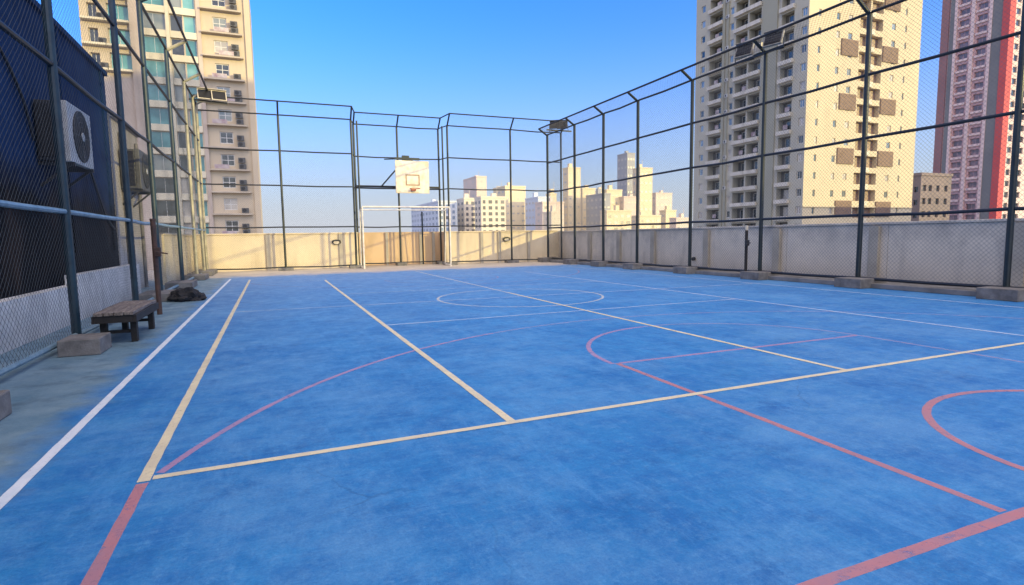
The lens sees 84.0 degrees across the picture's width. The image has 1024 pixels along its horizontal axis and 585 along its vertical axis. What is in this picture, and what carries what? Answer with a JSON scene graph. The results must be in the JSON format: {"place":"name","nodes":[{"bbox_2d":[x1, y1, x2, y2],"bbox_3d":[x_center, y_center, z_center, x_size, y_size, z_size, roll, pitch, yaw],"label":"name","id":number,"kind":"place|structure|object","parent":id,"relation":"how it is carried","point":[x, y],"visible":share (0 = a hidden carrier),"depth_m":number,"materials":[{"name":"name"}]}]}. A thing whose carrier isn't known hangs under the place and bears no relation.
{"place":"outdoors","nodes":[
{"label":"outdoors","id":0,"kind":"place"},
{"bbox_2d":[78,0,262,270],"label":"apartment tower","id":1,"kind":"structure","parent":0,"point":[218,34],"depth_m":75.96,"materials":[{"name":"beige concrete"}]},
{"bbox_2d":[87,3,95,16],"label":"window","id":2,"kind":"structure","parent":1,"relation":"in","point":[91,11],"depth_m":70.89,"materials":[{"name":"grey glass"}]},
{"bbox_2d":[89,28,97,41],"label":"window","id":3,"kind":"structure","parent":1,"relation":"in","point":[96,33],"depth_m":71.21,"materials":[{"name":"grey glass"}]},
{"bbox_2d":[107,4,128,20],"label":"window","id":4,"kind":"structure","parent":1,"relation":"in","point":[119,7],"depth_m":72.08,"materials":[{"name":"teal glass"}]},
{"bbox_2d":[109,30,130,45],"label":"window","id":5,"kind":"structure","parent":1,"relation":"in","point":[124,31],"depth_m":72.40,"materials":[{"name":"teal glass"}]},
{"bbox_2d":[111,53,132,69],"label":"window","id":6,"kind":"structure","parent":1,"relation":"in","point":[124,58],"depth_m":72.68,"materials":[{"name":"teal glass"}]},
{"bbox_2d":[143,0,163,5],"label":"window","id":7,"kind":"structure","parent":1,"relation":"in","point":[154,2],"depth_m":73.17,"materials":[{"name":"teal glass"}]},
{"bbox_2d":[142,11,165,29],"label":"window","id":8,"kind":"structure","parent":1,"relation":"in","point":[160,20],"depth_m":73.41,"materials":[{"name":"grey glass"}]},
{"bbox_2d":[144,36,166,52],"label":"window","id":9,"kind":"structure","parent":1,"relation":"in","point":[165,40],"depth_m":73.53,"materials":[{"name":"teal glass"}]},
{"bbox_2d":[146,60,165,76],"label":"window","id":10,"kind":"structure","parent":1,"relation":"in","point":[159,72],"depth_m":73.83,"materials":[{"name":"teal glass"}]},
{"bbox_2d":[148,84,166,100],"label":"window","id":11,"kind":"structure","parent":1,"relation":"in","point":[161,86],"depth_m":74.06,"materials":[{"name":"teal glass"}]},
{"bbox_2d":[150,108,168,123],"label":"window","id":12,"kind":"structure","parent":1,"relation":"in","point":[166,117],"depth_m":74.42,"materials":[{"name":"teal glass"}]},
{"bbox_2d":[152,131,170,147],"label":"window","id":13,"kind":"structure","parent":1,"relation":"in","point":[154,133],"depth_m":74.70,"materials":[{"name":"teal glass"}]},
{"bbox_2d":[153,154,171,170],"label":"window","id":14,"kind":"structure","parent":1,"relation":"in","point":[154,155],"depth_m":74.95,"materials":[{"name":"grey glass"}]},
{"bbox_2d":[155,177,173,193],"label":"window","id":15,"kind":"structure","parent":1,"relation":"in","point":[166,184],"depth_m":75.32,"materials":[{"name":"grey glass"}]},
{"bbox_2d":[157,200,175,215],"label":"window","id":16,"kind":"structure","parent":1,"relation":"in","point":[165,203],"depth_m":75.56,"materials":[{"name":"grey glass"}]},
{"bbox_2d":[159,223,176,232],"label":"window","id":17,"kind":"structure","parent":1,"relation":"in","point":[163,223],"depth_m":75.84,"materials":[{"name":"grey glass"}]},
{"bbox_2d":[170,0,180,7],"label":"window","id":18,"kind":"structure","parent":1,"relation":"in","point":[175,3],"depth_m":74.08,"materials":[{"name":"grey glass"}]},
{"bbox_2d":[169,15,182,30],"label":"window","id":19,"kind":"structure","parent":1,"relation":"in","point":[173,25],"depth_m":74.24,"materials":[{"name":"grey glass"}]},
{"bbox_2d":[171,39,184,54],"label":"window","id":20,"kind":"structure","parent":1,"relation":"in","point":[176,52],"depth_m":74.53,"materials":[{"name":"grey glass"}]},
{"bbox_2d":[173,62,185,78],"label":"window","id":21,"kind":"structure","parent":1,"relation":"in","point":[182,67],"depth_m":74.90,"materials":[{"name":"grey glass"}]},
{"bbox_2d":[175,86,187,101],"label":"window","id":22,"kind":"structure","parent":1,"relation":"in","point":[178,89],"depth_m":75.06,"materials":[{"name":"grey glass"}]},
{"bbox_2d":[177,109,188,124],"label":"window","id":23,"kind":"structure","parent":1,"relation":"in","point":[182,111],"depth_m":75.37,"materials":[{"name":"grey glass"}]},
{"bbox_2d":[178,132,190,147],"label":"window","id":24,"kind":"structure","parent":1,"relation":"in","point":[184,144],"depth_m":75.63,"materials":[{"name":"grey glass"}]},
{"bbox_2d":[179,155,192,170],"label":"window","id":25,"kind":"structure","parent":1,"relation":"in","point":[181,159],"depth_m":75.91,"materials":[{"name":"grey glass"}]},
{"bbox_2d":[181,178,193,193],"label":"window","id":26,"kind":"structure","parent":1,"relation":"in","point":[182,182],"depth_m":76.23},
{"bbox_2d":[182,0,193,8],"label":"window","id":27,"kind":"structure","parent":1,"relation":"in","point":[188,4],"depth_m":74.60,"materials":[{"name":"teal glass"}]},
{"bbox_2d":[183,201,195,215],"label":"window","id":28,"kind":"structure","parent":1,"relation":"in","point":[185,203],"depth_m":76.54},
{"bbox_2d":[183,16,195,32],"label":"window","id":29,"kind":"structure","parent":1,"relation":"in","point":[189,22],"depth_m":74.84,"materials":[{"name":"teal glass"}]},
{"bbox_2d":[185,40,197,56],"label":"window","id":30,"kind":"structure","parent":1,"relation":"in","point":[193,44],"depth_m":75.19,"materials":[{"name":"teal glass"}]},
{"bbox_2d":[186,63,198,79],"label":"window","id":31,"kind":"structure","parent":1,"relation":"in","point":[191,66],"depth_m":75.37,"materials":[{"name":"teal glass"}]},
{"bbox_2d":[190,110,201,125],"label":"window","id":32,"kind":"structure","parent":1,"relation":"in","point":[199,112],"depth_m":76.19,"materials":[{"name":"teal glass"}]},
{"bbox_2d":[191,133,203,148],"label":"window","id":33,"kind":"structure","parent":1,"relation":"in","point":[201,138],"depth_m":76.47,"materials":[{"name":"teal glass"}]},
{"bbox_2d":[193,156,204,171],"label":"window","id":34,"kind":"structure","parent":1,"relation":"in","point":[202,157],"depth_m":76.78,"materials":[{"name":"teal glass"}]},
{"bbox_2d":[196,201,207,215],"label":"window","id":35,"kind":"structure","parent":1,"relation":"in","point":[205,204],"depth_m":77.40,"materials":[{"name":"teal glass"}]},
{"bbox_2d":[211,0,224,6],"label":"window","id":36,"kind":"structure","parent":1,"relation":"in","point":[221,3],"depth_m":75.87,"materials":[{"name":"white glass"}]},
{"bbox_2d":[212,17,226,28],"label":"window","id":37,"kind":"structure","parent":1,"relation":"in","point":[217,22],"depth_m":76.11,"materials":[{"name":"grey glass"}]},
{"bbox_2d":[214,41,227,51],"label":"window","id":38,"kind":"structure","parent":1,"relation":"in","point":[218,45],"depth_m":76.40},
{"bbox_2d":[215,64,229,75],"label":"window","id":39,"kind":"structure","parent":1,"relation":"in","point":[220,68],"depth_m":76.73,"materials":[{"name":"white glass"}]},
{"bbox_2d":[217,87,230,96],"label":"window","id":40,"kind":"structure","parent":1,"relation":"in","point":[228,93],"depth_m":77.16,"materials":[{"name":"grey glass"}]},
{"bbox_2d":[218,109,231,120],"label":"window","id":41,"kind":"structure","parent":1,"relation":"in","point":[222,114],"depth_m":77.33,"materials":[{"name":"grey glass"}]},
{"bbox_2d":[220,132,233,143],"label":"window","id":42,"kind":"structure","parent":1,"relation":"in","point":[230,135],"depth_m":77.63,"materials":[{"name":"white glass"}]},
{"bbox_2d":[221,154,234,165],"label":"window","id":43,"kind":"structure","parent":1,"relation":"in","point":[228,157],"depth_m":77.95,"materials":[{"name":"white glass"}]},
{"bbox_2d":[223,177,235,187],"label":"window","id":44,"kind":"structure","parent":1,"relation":"in","point":[225,179],"depth_m":78.20,"materials":[{"name":"white glass"}]},
{"bbox_2d":[224,199,237,209],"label":"window","id":45,"kind":"structure","parent":1,"relation":"in","point":[227,206],"depth_m":78.51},
{"bbox_2d":[225,221,238,231],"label":"window","id":46,"kind":"structure","parent":1,"relation":"in","point":[230,223],"depth_m":78.80,"materials":[{"name":"white glass"}]},
{"bbox_2d":[411,199,456,231],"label":"skyline building","id":47,"kind":"structure","parent":0,"point":[416,218],"depth_m":310.67,"materials":[{"name":"concrete"}]},
{"bbox_2d":[456,191,474,230],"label":"skyline building","id":48,"kind":"structure","parent":0,"point":[465,205],"depth_m":312.67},
{"bbox_2d":[463,171,486,197],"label":"skyline building","id":49,"kind":"structure","parent":0,"point":[471,181],"depth_m":423.80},
{"bbox_2d":[474,193,505,230],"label":"skyline building","id":50,"kind":"structure","parent":0,"point":[479,214],"depth_m":293.24,"materials":[{"name":"concrete"}]},
{"bbox_2d":[37,0,942,232],"label":"sky","id":51,"kind":"structure","parent":0,"point":[530,59],"materials":[{"name":"blue"}]},
{"bbox_2d":[493,182,525,230],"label":"skyline building","id":52,"kind":"structure","parent":0,"point":[517,215],"depth_m":385.19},
{"bbox_2d":[0,261,1023,584],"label":"court floor","id":53,"kind":"structure","parent":0,"point":[694,489],"depth_m":3.70,"materials":[{"name":"paint"}]},
{"bbox_2d":[0,0,119,298],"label":"dark building","id":54,"kind":"structure","parent":53,"relation":"on","point":[33,158],"depth_m":9.20,"materials":[{"name":"metal"}]},
{"bbox_2d":[0,46,35,140],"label":"cable","id":55,"kind":"object","parent":54,"relation":"attached to","point":[20,95],"visible":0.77,"depth_m":8.54,"materials":[{"name":"black plastic"}]},
{"bbox_2d":[33,99,93,187],"bbox_3d":[-7.625,-2.458,9.723,0.521,1.375,1.312,-3,6,-23],"label":"air conditioner","id":56,"kind":"object","parent":54,"relation":"attached to","point":[42,149],"visible":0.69,"depth_m":9.24,"materials":[{"name":"metal"}]},
{"bbox_2d":[90,173,114,227],"bbox_3d":[-8.694,-2.217,11.808,0.075,1.764,3.013,-3,6,-24],"label":"cable","id":57,"kind":"object","parent":54,"relation":"attached to","point":[98,195],"visible":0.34,"depth_m":12.20,"materials":[{"name":"black plastic"}]},
{"bbox_2d":[0,264,140,353],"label":"parapet wall","id":58,"kind":"structure","parent":53,"relation":"on","point":[124,272],"depth_m":8.38,"materials":[{"name":"concrete"}]},
{"bbox_2d":[0,0,226,420],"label":"chain link fence","id":59,"kind":"object","parent":53,"relation":"on","point":[78,342],"visible":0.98,"depth_m":9.54,"materials":[{"name":"metal"}]},
{"bbox_2d":[196,87,213,102],"bbox_3d":[-11.317,-7.259,20.939,0.560,0.523,0.232,-5,7,-35],"label":"floodlight","id":60,"kind":"object","parent":59,"relation":"attached to","point":[204,94],"visible":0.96,"depth_m":20.86,"materials":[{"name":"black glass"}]},
{"bbox_2d":[210,88,227,104],"bbox_3d":[-10.893,-7.263,21.118,0.560,0.523,0.232,-5,7,-35],"label":"floodlight","id":61,"kind":"object","parent":59,"relation":"attached to","point":[217,95],"visible":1,"depth_m":21.06,"materials":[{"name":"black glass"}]},
{"bbox_2d":[80,482,148,584],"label":"court line","id":62,"kind":"object","parent":53,"relation":"on","point":[97,568],"visible":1,"depth_m":2.50,"materials":[{"name":"red paint"}]},
{"bbox_2d":[0,279,230,508],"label":"court line","id":63,"kind":"object","parent":53,"relation":"on","point":[8,495],"visible":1,"depth_m":3.95,"materials":[{"name":"white paint"}]},
{"bbox_2d":[91,299,158,341],"bbox_3d":[-5.307,0.391,7.877,0.480,0.415,1.590,-3,6,-23],"label":"bench","id":64,"kind":"object","parent":53,"relation":"on","point":[124,313],"visible":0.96,"depth_m":7.40,"materials":[{"name":"brown wood"}]},
{"bbox_2d":[107,112,148,288],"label":"service building","id":65,"kind":"structure","parent":53,"relation":"on","point":[117,176],"depth_m":14.17,"materials":[{"name":"concrete"}]},
{"bbox_2d":[119,148,150,206],"bbox_3d":[-9.753,-2.940,14.772,0.501,1.395,1.412,-3,6,-23],"label":"air conditioner","id":66,"kind":"object","parent":65,"relation":"attached to","point":[140,184],"visible":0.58,"depth_m":14.22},
{"bbox_2d":[149,219,167,314],"bbox_3d":[-6.188,-0.445,9.966,0.354,1.690,0.151,2,6,28],"label":"net post","id":67,"kind":"object","parent":53,"relation":"on","point":[156,252],"visible":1,"depth_m":10.01,"materials":[{"name":"metal"}]},
{"bbox_2d":[159,233,194,284],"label":"parapet wall","id":68,"kind":"structure","parent":53,"relation":"on","point":[172,236],"depth_m":18.19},
{"bbox_2d":[167,287,206,301],"bbox_3d":[-7.058,0.021,12.340,0.771,0.310,0.596,-3,6,-23],"label":"cloth heap","id":69,"kind":"object","parent":53,"relation":"on","point":[185,294],"visible":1,"depth_m":12.18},
{"bbox_2d":[136,280,250,482],"bbox_3d":[-5.262,0.307,10.782,0.066,0.001,16.780,-3,6,-23],"label":"court line","id":70,"kind":"object","parent":53,"relation":"on","point":[154,460],"visible":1,"depth_m":4.31,"materials":[{"name":"beige paint"}]},
{"bbox_2d":[156,333,492,472],"bbox_3d":[-1.355,0.775,5.518,0.558,0.001,4.819,1,6,21],"label":"court line","id":71,"kind":"object","parent":53,"relation":"on","point":[183,456],"visible":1,"depth_m":4.20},
{"bbox_2d":[196,230,558,271],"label":"parapet wall","id":72,"kind":"structure","parent":53,"relation":"on","point":[346,252],"depth_m":26.51,"materials":[{"name":"concrete"}]},
{"bbox_2d":[192,94,570,270],"bbox_3d":[-4.924,-4.609,25.754,16.750,6.808,1.828,-3,6,-23],"label":"chain link fence","id":73,"kind":"object","parent":53,"relation":"on","point":[359,186],"visible":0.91,"depth_m":25.68,"materials":[{"name":"metal"}]},
{"bbox_2d":[381,155,428,193],"bbox_3d":[-4.737,-5.221,25.269,1.895,1.655,2.177,-3,6,-23],"label":"basketball hoop","id":74,"kind":"object","parent":73,"relation":"attached to","point":[411,176],"visible":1,"depth_m":24.91,"materials":[{"name":"paint"}]},
{"bbox_2d":[549,120,560,128],"bbox_3d":[2.091,-8.133,27.709,0.560,0.525,0.240,0,6,12],"label":"floodlight","id":75,"kind":"object","parent":73,"relation":"attached to","point":[556,124],"visible":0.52,"depth_m":27.64,"materials":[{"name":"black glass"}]},
{"bbox_2d":[359,206,451,268],"bbox_3d":[-4.660,-2.435,24.934,3.852,2.636,0.962,-3,6,-23],"label":"football goal","id":76,"kind":"object","parent":53,"relation":"on","point":[361,214],"visible":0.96,"depth_m":24.61,"materials":[{"name":"white paint"}]},
{"bbox_2d":[325,280,515,421],"bbox_3d":[-2.938,0.258,10.928,0.066,0.001,15.110,-3,6,-23],"label":"court line","id":77,"kind":"object","parent":53,"relation":"on","point":[490,405],"visible":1,"depth_m":5.52,"materials":[{"name":"beige paint"}]},
{"bbox_2d":[416,271,509,292],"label":"court line","id":78,"kind":"object","parent":53,"relation":"on","point":[465,282],"visible":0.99,"depth_m":15.76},
{"bbox_2d":[354,281,590,293],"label":"court line","id":79,"kind":"object","parent":53,"relation":"on","point":[471,287],"visible":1,"depth_m":14.49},
{"bbox_2d":[437,289,603,306],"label":"court line","id":80,"kind":"object","parent":53,"relation":"on","point":[602,296],"visible":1,"depth_m":11.27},
{"bbox_2d":[370,284,736,304],"bbox_3d":[1.576,0.010,12.740,9.686,0.001,0.054,-3,6,-21],"label":"court line","id":81,"kind":"object","parent":53,"relation":"on","point":[552,294],"visible":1,"depth_m":12.49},
{"bbox_2d":[391,299,730,324],"bbox_3d":[1.258,0.306,9.815,6.810,0.001,0.054,-3,6,-23],"label":"court line","id":82,"kind":"object","parent":53,"relation":"on","point":[553,312],"visible":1,"depth_m":9.58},
{"bbox_2d":[152,342,1023,478],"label":"court line","id":83,"kind":"object","parent":53,"relation":"on","point":[418,436],"visible":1,"depth_m":3.99,"materials":[{"name":"beige paint"}]},
{"bbox_2d":[586,326,640,363],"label":"court line","id":84,"kind":"object","parent":53,"relation":"on","point":[588,345],"visible":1,"depth_m":6.70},
{"bbox_2d":[511,293,847,370],"bbox_3d":[1.531,0.365,9.184,0.064,0.001,8.400,-3,6,-22],"label":"court line","id":85,"kind":"object","parent":53,"relation":"on","point":[703,337],"visible":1,"depth_m":6.95,"materials":[{"name":"beige paint"}]},
{"bbox_2d":[618,335,858,363],"bbox_3d":[2.701,0.624,6.434,3.490,0.001,0.058,-3,6,-23],"label":"court line","id":86,"kind":"object","parent":53,"relation":"on","point":[732,349],"visible":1,"depth_m":6.30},
{"bbox_2d":[744,224,750,270],"bbox_3d":[6.569,-1.139,15.849,0.151,1.530,0.354,1,6,17],"label":"net post","id":87,"kind":"object","parent":53,"relation":"on","point":[747,242],"visible":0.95,"depth_m":15.93,"materials":[{"name":"grey metal"}]},
{"bbox_2d":[550,259,975,296],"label":"kerb","id":88,"kind":"structure","parent":53,"relation":"on","point":[953,290],"depth_m":13.93,"materials":[{"name":"concrete"}]},
{"bbox_2d":[530,272,1023,335],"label":"court line","id":89,"kind":"object","parent":53,"relation":"on","point":[817,309],"visible":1,"depth_m":9.21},
{"bbox_2d":[537,0,1023,301],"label":"chain link fence","id":90,"kind":"object","parent":53,"relation":"on","point":[1006,291],"visible":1,"depth_m":14.22,"materials":[{"name":"metal"}]},
{"bbox_2d":[734,41,754,63],"bbox_3d":[6.530,-6.744,15.936,0.248,0.527,0.560,-6,7,-41],"label":"floodlight","id":91,"kind":"object","parent":90,"relation":"attached to","point":[740,54],"visible":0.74,"depth_m":15.89,"materials":[{"name":"grey glass"}]},
{"bbox_2d":[762,28,784,53],"bbox_3d":[6.918,-6.658,15.019,0.248,0.527,0.560,-6,7,-41],"label":"floodlight","id":92,"kind":"object","parent":90,"relation":"attached to","point":[772,43],"visible":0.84,"depth_m":14.96,"materials":[{"name":"grey glass"}]},
{"bbox_2d":[559,218,1023,285],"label":"parapet wall","id":93,"kind":"structure","parent":53,"relation":"on","point":[895,262],"depth_m":14.68,"materials":[{"name":"concrete"}]},
{"bbox_2d":[568,266,1022,307],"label":"court line","id":94,"kind":"object","parent":53,"relation":"on","point":[823,289],"visible":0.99,"depth_m":12.23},
{"bbox_2d":[616,363,1005,511],"bbox_3d":[1.668,0.864,4.188,0.060,0.001,3.362,-3,6,-21],"label":"court line","id":95,"kind":"object","parent":53,"relation":"on","point":[944,488],"visible":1,"depth_m":3.38,"materials":[{"name":"red paint"}]},
{"bbox_2d":[797,507,1023,584],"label":"court line","id":96,"kind":"object","parent":53,"relation":"on","point":[886,559],"visible":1,"depth_m":2.32,"materials":[{"name":"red paint"}]},
{"bbox_2d":[922,390,1023,470],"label":"court line","id":97,"kind":"object","parent":53,"relation":"on","point":[926,412],"visible":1,"depth_m":3.83,"materials":[{"name":"red paint"}]},
{"bbox_2d":[525,192,550,229],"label":"skyline building","id":98,"kind":"structure","parent":0,"point":[528,209],"depth_m":370.49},
{"bbox_2d":[535,198,563,229],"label":"skyline building","id":99,"kind":"structure","parent":0,"point":[542,204],"depth_m":333.94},
{"bbox_2d":[543,201,563,230],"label":"skyline building","id":100,"kind":"structure","parent":0,"point":[551,220],"depth_m":302.57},
{"bbox_2d":[562,163,580,230],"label":"skyline building","id":101,"kind":"structure","parent":0,"point":[568,209],"depth_m":404.24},
{"bbox_2d":[581,185,595,230],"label":"skyline building","id":102,"kind":"structure","parent":0,"point":[585,191],"depth_m":422.70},
{"bbox_2d":[586,189,610,229],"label":"skyline building","id":103,"kind":"structure","parent":0,"point":[591,222],"depth_m":390.66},
{"bbox_2d":[605,185,621,209],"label":"skyline building","id":104,"kind":"structure","parent":0,"point":[615,201],"depth_m":402.78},
{"bbox_2d":[600,205,631,229],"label":"skyline building","id":105,"kind":"structure","parent":0,"point":[622,214],"depth_m":333.31,"materials":[{"name":"beige concrete"}]},
{"bbox_2d":[617,151,635,195],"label":"skyline building","id":106,"kind":"structure","parent":0,"point":[631,159],"depth_m":485.09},
{"bbox_2d":[620,194,635,215],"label":"skyline building","id":107,"kind":"structure","parent":0,"point":[622,204],"depth_m":402.52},
{"bbox_2d":[632,164,652,214],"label":"skyline building","id":108,"kind":"structure","parent":0,"point":[647,187],"depth_m":454.47,"materials":[{"name":"beige concrete"}]},
{"bbox_2d":[631,211,660,228],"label":"skyline building","id":109,"kind":"structure","parent":0,"point":[652,218],"depth_m":354.61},
{"bbox_2d":[652,190,671,214],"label":"skyline building","id":110,"kind":"structure","parent":0,"point":[662,196],"depth_m":483.11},
{"bbox_2d":[659,205,676,227],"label":"skyline building","id":111,"kind":"structure","parent":0,"point":[665,217],"depth_m":402.59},
{"bbox_2d":[669,212,688,227],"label":"skyline building","id":112,"kind":"structure","parent":0,"point":[680,220],"depth_m":382.64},
{"bbox_2d":[752,42,762,54],"bbox_3d":[6.734,-6.671,15.569,0.100,0.250,0.320,-3,6,-23],"label":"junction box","id":113,"kind":"object","parent":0,"point":[757,52],"visible":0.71,"depth_m":15.55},
{"bbox_2d":[693,0,922,226],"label":"apartment tower","id":114,"kind":"structure","parent":0,"point":[722,25],"depth_m":104.96,"materials":[{"name":"concrete"}]},
{"bbox_2d":[911,172,952,220],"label":"apartment building","id":115,"kind":"structure","parent":0,"point":[934,181],"depth_m":141.80,"materials":[{"name":"beige concrete"}]},
{"bbox_2d":[933,0,1023,219],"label":"apartment tower","id":116,"kind":"structure","parent":0,"point":[946,142],"depth_m":161.94,"materials":[{"name":"pink concrete"}]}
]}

